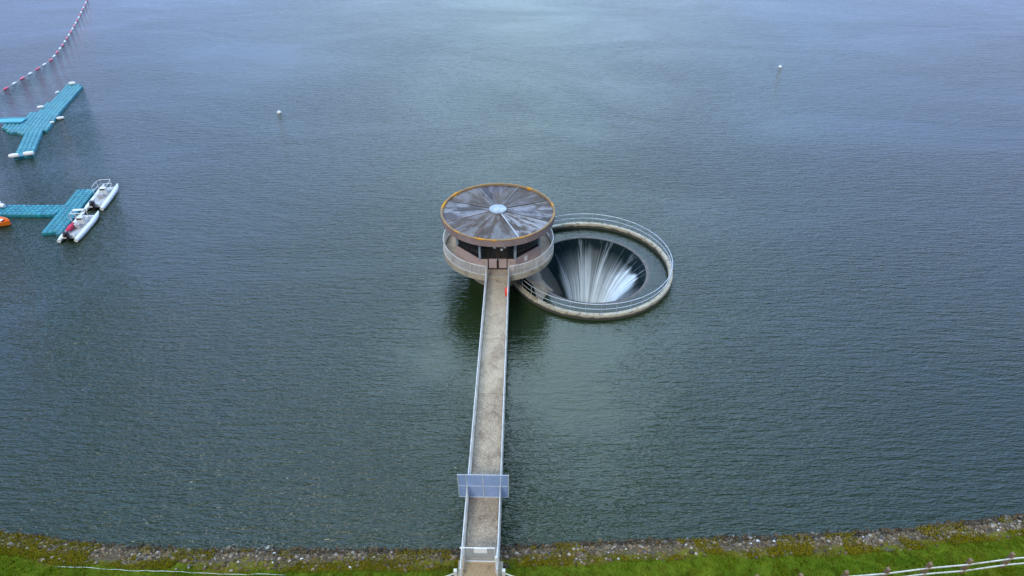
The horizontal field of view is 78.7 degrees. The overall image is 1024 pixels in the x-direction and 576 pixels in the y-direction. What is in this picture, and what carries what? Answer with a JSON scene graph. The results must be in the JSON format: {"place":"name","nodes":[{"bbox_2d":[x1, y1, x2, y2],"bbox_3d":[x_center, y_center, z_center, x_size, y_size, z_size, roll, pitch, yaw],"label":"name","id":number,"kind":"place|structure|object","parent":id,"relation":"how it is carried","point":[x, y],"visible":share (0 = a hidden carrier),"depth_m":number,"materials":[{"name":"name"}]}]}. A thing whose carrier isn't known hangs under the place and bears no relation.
{"place":"outdoors","nodes":[
{"label":"outdoors","id":0,"kind":"place"},
{"bbox_2d":[0,0,1023,549],"bbox_3d":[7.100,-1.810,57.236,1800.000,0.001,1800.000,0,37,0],"label":"water","id":1,"kind":"structure","parent":0,"point":[242,312],"depth_m":56.83,"materials":[{"name":"blue liquid"}]},
{"bbox_2d":[0,217,10,225],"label":"dinghy","id":2,"kind":"object","parent":1,"relation":"on","point":[4,221],"visible":1,"depth_m":63.09,"materials":[{"name":"orange plastic"}]},
{"bbox_2d":[0,117,26,122],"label":"gangway","id":3,"kind":"object","parent":1,"relation":"on","point":[13,120],"visible":1,"depth_m":83.98,"materials":[{"name":"blue plastic"}]},
{"bbox_2d":[1,84,82,159],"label":"floating dock","id":4,"kind":"object","parent":1,"relation":"on","point":[32,128],"visible":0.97,"depth_m":83.57,"materials":[{"name":"blue plastic"}]},
{"bbox_2d":[8,153,19,157],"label":"dock float","id":5,"kind":"object","parent":4,"relation":"attached to","point":[14,155],"visible":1,"depth_m":74.72,"materials":[{"name":"white plastic"}]},
{"bbox_2d":[23,151,33,155],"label":"dock float","id":6,"kind":"object","parent":4,"relation":"on","point":[28,153],"visible":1,"depth_m":75.19,"materials":[{"name":"white plastic"}]},
{"bbox_2d":[0,0,87,91],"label":"buoy line","id":7,"kind":"object","parent":1,"relation":"on","point":[21,78],"visible":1,"depth_m":108.02,"materials":[{"name":"plastic"}]},
{"bbox_2d":[0,188,96,236],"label":"floating dock","id":8,"kind":"object","parent":1,"relation":"on","point":[79,199],"visible":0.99,"depth_m":64.84,"materials":[{"name":"blue plastic"}]},
{"bbox_2d":[57,209,98,242],"bbox_3d":[-43.346,-6.538,62.319,2.110,1.935,5.412,-3,37,-4],"label":"safety boat","id":9,"kind":"object","parent":1,"relation":"on","point":[78,228],"visible":1,"depth_m":62.08,"materials":[{"name":"white paint"}]},
{"bbox_2d":[84,179,118,211],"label":"safety boat","id":10,"kind":"object","parent":1,"relation":"on","point":[102,197],"visible":0.98,"depth_m":67.09,"materials":[{"name":"white paint"}]},
{"bbox_2d":[440,183,561,300],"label":"valve tower","id":11,"kind":"structure","parent":1,"relation":"in","point":[497,229],"depth_m":52.65,"materials":[{"name":"concrete"}]},
{"bbox_2d":[457,239,478,257],"bbox_3d":[-3.661,-3.782,52.293,0.160,1.800,2.882,-31,47,-34],"label":"window","id":12,"kind":"structure","parent":11,"relation":"in","point":[472,249],"depth_m":52.50,"materials":[{"name":"black glass"}]},
{"bbox_2d":[487,247,497,268],"bbox_3d":[-1.615,-2.714,51.740,0.820,2.840,0.140,0,37,0],"label":"door","id":13,"kind":"structure","parent":11,"relation":"in","point":[492,253],"depth_m":51.91,"materials":[{"name":"brown glass"}]},
{"bbox_2d":[481,246,513,258],"bbox_3d":[-1.200,-3.169,51.479,2.932,1.800,0.160,0,37,0],"label":"window","id":14,"kind":"structure","parent":11,"relation":"in","point":[483,248],"depth_m":51.68,"materials":[{"name":"black glass"}]},
{"bbox_2d":[497,247,507,268],"bbox_3d":[-0.785,-2.714,51.740,0.820,2.840,0.140,0,37,0],"label":"door","id":15,"kind":"structure","parent":11,"relation":"in","point":[502,255],"depth_m":51.91,"materials":[{"name":"brown glass"}]},
{"bbox_2d":[516,239,538,257],"bbox_3d":[1.261,-3.782,52.293,0.160,1.800,2.882,31,47,34],"label":"window","id":16,"kind":"structure","parent":11,"relation":"in","point":[521,249],"depth_m":52.49,"materials":[{"name":"black glass"}]},
{"bbox_2d":[513,214,672,320],"bbox_3d":[7.100,3.164,60.984,14.900,15.543,14.900,0,37,0],"label":"bellmouth spillway","id":17,"kind":"object","parent":1,"relation":"in","point":[630,312],"visible":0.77,"depth_m":53.98,"materials":[{"name":"concrete"}]},
{"bbox_2d":[519,228,667,312],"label":"spillway water","id":18,"kind":"structure","parent":17,"relation":"in","point":[657,268],"depth_m":56.46,"materials":[{"name":"grey liquid"}]},
{"bbox_2d":[547,238,645,302],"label":"cascading water","id":19,"kind":"structure","parent":17,"relation":"in","point":[587,270],"depth_m":60.70,"materials":[{"name":"white liquid"}]},
{"bbox_2d":[0,518,1023,575],"bbox_3d":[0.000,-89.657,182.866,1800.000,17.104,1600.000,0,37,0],"label":"ground","id":20,"kind":"structure","parent":0,"point":[643,569],"depth_m":33.53,"materials":[{"name":"green plant"}]},
{"bbox_2d":[84,567,276,574],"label":"rail fence","id":21,"kind":"object","parent":20,"relation":"on","point":[169,571],"visible":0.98,"depth_m":33.13,"materials":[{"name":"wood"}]},
{"bbox_2d":[447,569,456,575],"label":"wing rail","id":22,"kind":"object","parent":20,"relation":"on","point":[455,572],"visible":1,"depth_m":31.52,"materials":[{"name":"white metal"}]},
{"bbox_2d":[457,266,509,575],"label":"footbridge","id":23,"kind":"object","parent":20,"relation":"on","point":[482,523],"visible":0.95,"depth_m":38.60,"materials":[{"name":"concrete"}]},
{"bbox_2d":[460,547,497,573],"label":"entrance gate","id":24,"kind":"structure","parent":23,"relation":"on","point":[480,549],"depth_m":31.14,"materials":[{"name":"white metal"}]},
{"bbox_2d":[457,474,508,497],"bbox_3d":[-1.570,10.900,34.321,2.800,2.040,0.040,1,37,1],"label":"security screen","id":25,"kind":"object","parent":23,"relation":"attached to","point":[489,488],"visible":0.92,"depth_m":34.28,"materials":[{"name":"metal"}]},
{"bbox_2d":[502,569,512,575],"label":"wing rail","id":26,"kind":"object","parent":20,"relation":"on","point":[503,572],"visible":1,"depth_m":31.52,"materials":[{"name":"white metal"}]},
{"bbox_2d":[0,513,1023,571],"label":"bank stones","id":27,"kind":"object","parent":20,"relation":"on","point":[877,537],"visible":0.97,"depth_m":35.02,"materials":[{"name":"grey stone"}]},
{"bbox_2d":[0,516,1023,571],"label":"mossy weeds","id":28,"kind":"object","parent":20,"relation":"on","point":[851,551],"visible":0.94,"depth_m":34.53,"materials":[{"name":"green plant"}]},
{"bbox_2d":[755,552,1023,575],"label":"rail fence","id":29,"kind":"object","parent":20,"relation":"on","point":[965,565],"visible":0.89,"depth_m":31.73,"materials":[{"name":"grey metal"}]}
]}

